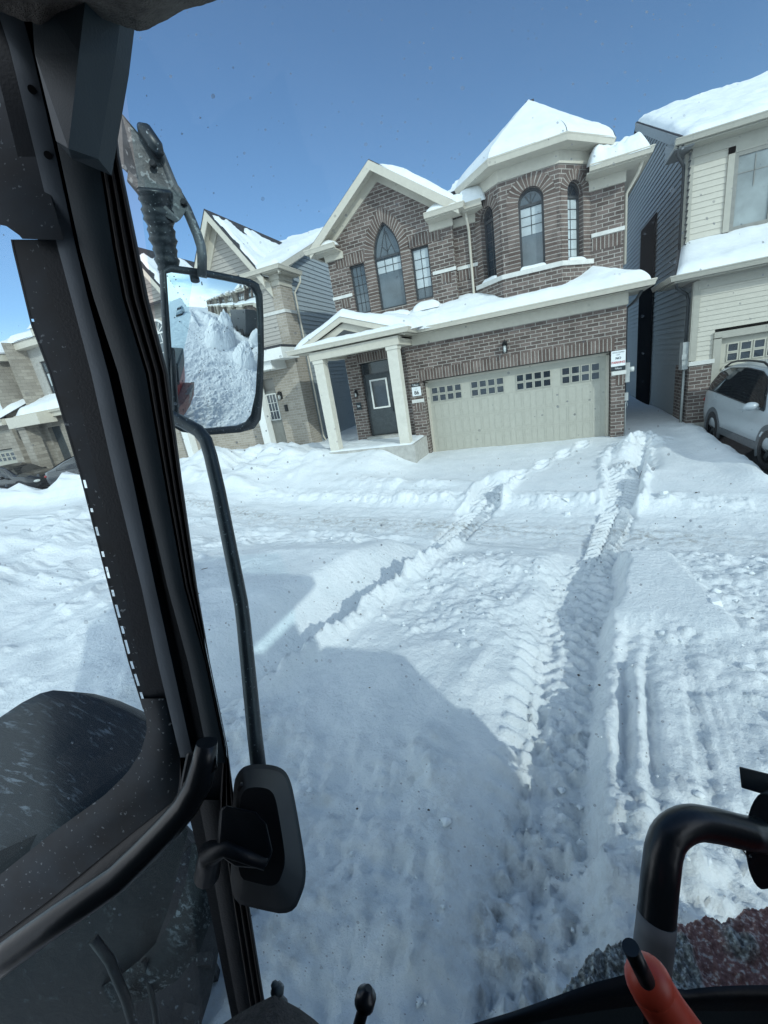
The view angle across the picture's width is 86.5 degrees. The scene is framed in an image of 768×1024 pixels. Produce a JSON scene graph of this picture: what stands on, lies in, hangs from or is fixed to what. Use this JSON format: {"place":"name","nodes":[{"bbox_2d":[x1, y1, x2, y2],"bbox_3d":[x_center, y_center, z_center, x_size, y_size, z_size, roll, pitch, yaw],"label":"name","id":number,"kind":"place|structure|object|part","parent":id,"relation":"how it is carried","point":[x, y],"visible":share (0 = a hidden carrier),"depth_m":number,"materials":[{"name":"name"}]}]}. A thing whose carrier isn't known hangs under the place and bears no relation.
{"place":"outdoors","nodes":[
{"label":"outdoors","id":0,"kind":"place"},
{"bbox_2d":[0,394,767,1023],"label":"snow ground","id":1,"kind":"structure","parent":0,"point":[482,740],"depth_m":3.62,"materials":[{"name":"white snow"}]},
{"bbox_2d":[0,338,31,465],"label":"stone house","id":2,"kind":"structure","parent":1,"relation":"on","point":[12,446],"depth_m":20.95,"materials":[{"name":"stone"}]},
{"bbox_2d":[0,449,17,465],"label":"garage door","id":3,"kind":"structure","parent":2,"relation":"in","point":[6,456],"depth_m":21.98,"materials":[{"name":"paint"}]},
{"bbox_2d":[0,462,50,488],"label":"parked sedan","id":4,"kind":"object","parent":1,"relation":"on","point":[13,474],"visible":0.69,"depth_m":18.96,"materials":[{"name":"black paint"}]},
{"bbox_2d":[1,321,73,485],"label":"stone house","id":5,"kind":"structure","parent":1,"relation":"on","point":[37,422],"depth_m":20.48,"materials":[{"name":"concrete"}]},
{"bbox_2d":[40,361,54,393],"bbox_3d":[-16.770,-6.844,20.824,1.258,1.750,0.064,-2,19,22],"label":"window","id":6,"kind":"structure","parent":5,"relation":"in","point":[43,364],"depth_m":20.94,"materials":[{"name":"grey glass"}]},
{"bbox_2d":[52,426,70,459],"bbox_3d":[-16.348,-3.053,21.138,0.962,2.800,0.040,-2,19,22],"label":"front door","id":7,"kind":"structure","parent":5,"relation":"in","point":[57,431],"depth_m":21.01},
{"bbox_2d":[44,456,78,484],"bbox_3d":[-12.136,-1.965,17.739,4.611,1.467,2.210,-6,18,10],"label":"parked sedan","id":8,"kind":"object","parent":1,"relation":"on","point":[52,475],"visible":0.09,"depth_m":17.16,"materials":[{"name":"grey paint"}]},
{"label":"side window","id":9,"kind":"part","parent":8,"relation":"part of","materials":[{"name":"grey glass"}]},
{"bbox_2d":[138,209,355,458],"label":"taupe house","id":10,"kind":"structure","parent":1,"relation":"on","point":[290,278],"depth_m":14.94,"materials":[{"name":"brick"}]},
{"bbox_2d":[154,319,163,355],"bbox_3d":[-8.778,-6.528,16.117,1.050,2.025,0.064,-2,19,22],"label":"arched window","id":11,"kind":"structure","parent":10,"relation":"in","point":[158,323],"depth_m":15.90,"materials":[{"name":"white paint"}]},
{"bbox_2d":[265,390,286,442],"bbox_3d":[-4.102,-3.554,15.589,0.500,2.100,0.070,-2,19,22],"label":"front door","id":12,"kind":"structure","parent":10,"relation":"in","point":[271,398],"depth_m":15.53,"materials":[{"name":"white paint"}]},
{"bbox_2d":[0,0,767,1023],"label":"tractor","id":13,"kind":"object","parent":1,"relation":"on","point":[128,894],"visible":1,"depth_m":0.81,"materials":[{"name":"black plastic"}]},
{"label":"door window","id":14,"kind":"part","parent":13,"relation":"part of","materials":[{"name":"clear glass"}]},
{"bbox_2d":[285,99,657,462],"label":"brick house","id":15,"kind":"structure","parent":1,"relation":"on","point":[499,317],"depth_m":11.08,"materials":[{"name":"brown brick"}]},
{"bbox_2d":[356,402,361,409],"bbox_3d":[-0.835,-3.523,13.586,0.170,0.240,0.023,-2,19,22],"label":"address plaque","id":16,"kind":"object","parent":15,"relation":"attached to","point":[358,405],"visible":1,"depth_m":13.57,"materials":[{"name":"grey plastic"}]},
{"bbox_2d":[350,263,370,312],"bbox_3d":[-0.681,-6.771,12.432,0.490,1.340,0.060,-2,19,22],"label":"window","id":17,"kind":"structure","parent":15,"relation":"in","point":[358,274],"depth_m":12.43,"materials":[{"name":"grey glass"}]},
{"bbox_2d":[365,372,397,434],"bbox_3d":[-0.067,-3.541,13.446,0.900,1.920,0.114,-2,19,22],"label":"front door","id":18,"kind":"structure","parent":15,"relation":"in","point":[379,387],"depth_m":13.44,"materials":[{"name":"grey paint"}]},
{"bbox_2d":[374,223,406,309],"bbox_3d":[0.158,-7.188,11.943,0.830,2.220,0.064,-2,19,22],"label":"arched window","id":19,"kind":"structure","parent":15,"relation":"in","point":[387,256],"depth_m":11.97,"materials":[{"name":"grey glass"}]},
{"bbox_2d":[411,383,420,395],"bbox_3d":[0.975,-3.693,12.322,0.280,0.365,0.013,-2,19,22],"label":"house number sign","id":20,"kind":"object","parent":15,"relation":"attached to","point":[416,390],"visible":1,"depth_m":12.32,"materials":[{"name":"white plastic"}]},
{"bbox_2d":[411,245,433,300],"bbox_3d":[1.123,-6.836,11.708,0.520,1.340,0.060,-2,19,22],"label":"window","id":21,"kind":"structure","parent":15,"relation":"in","point":[420,255],"depth_m":11.70,"materials":[{"name":"grey glass"}]},
{"bbox_2d":[484,207,496,277],"bbox_3d":[2.878,-7.058,10.763,0.064,1.705,0.510,-17,19,-22],"label":"arched window","id":22,"kind":"structure","parent":15,"relation":"in","point":[488,219],"depth_m":10.83,"materials":[{"name":"black glass"}]},
{"bbox_2d":[428,355,605,451],"bbox_3d":[3.743,-3.008,11.904,4.880,2.170,0.072,-2,19,22],"label":"garage door","id":23,"kind":"structure","parent":15,"relation":"in","point":[516,406],"depth_m":11.78,"materials":[{"name":"paint"}]},
{"bbox_2d":[518,188,544,267],"bbox_3d":[3.669,-7.003,10.130,0.580,1.740,0.064,-2,19,22],"label":"arched window","id":24,"kind":"structure","parent":15,"relation":"in","point":[531,203],"depth_m":10.11,"materials":[{"name":"grey glass"}]},
{"bbox_2d":[567,182,578,257],"bbox_3d":[4.599,-7.120,10.073,0.510,1.705,0.064,-16,19,-20],"label":"arched window","id":25,"kind":"structure","parent":15,"relation":"in","point":[572,192],"depth_m":10.09,"materials":[{"name":"grey glass"}]},
{"bbox_2d":[611,349,625,371],"bbox_3d":[5.933,-3.833,10.329,0.320,0.485,0.010,-2,19,22],"label":"no parking sign","id":26,"kind":"object","parent":15,"relation":"attached to","point":[618,359],"visible":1,"depth_m":10.32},
{"bbox_2d":[405,490,767,670],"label":"snow chunks","id":27,"kind":"object","parent":1,"relation":"on","point":[742,665],"visible":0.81,"depth_m":3.86,"materials":[{"name":"white snow"}]},
{"bbox_2d":[623,71,767,427],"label":"house","id":28,"kind":"structure","parent":1,"relation":"on","point":[693,330],"depth_m":10.30,"materials":[{"name":"plastic"}]},
{"bbox_2d":[719,331,767,372],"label":"garage door","id":29,"kind":"structure","parent":28,"relation":"in","point":[754,346],"depth_m":10.13,"materials":[{"name":"beige paint"}]},
{"bbox_2d":[729,144,767,230],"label":"window","id":30,"kind":"structure","parent":28,"relation":"in","point":[749,201],"depth_m":9.92,"materials":[{"name":"grey glass"}]},
{"bbox_2d":[721,437,767,474],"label":"driveway","id":31,"kind":"structure","parent":1,"relation":"on","point":[746,451],"depth_m":8.83,"materials":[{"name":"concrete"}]},
{"bbox_2d":[703,359,767,471],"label":"parked suv","id":32,"kind":"object","parent":31,"relation":"on","point":[735,399],"visible":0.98,"depth_m":8.44,"materials":[{"name":"silver metal"}]},
{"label":"side window","id":33,"kind":"part","parent":32,"relation":"part of","materials":[{"name":"black glass"}]},
{"bbox_2d":[0,0,767,340],"label":"sky","id":34,"kind":"structure","parent":0,"point":[306,92],"materials":[{"name":"blue"}]}
]}

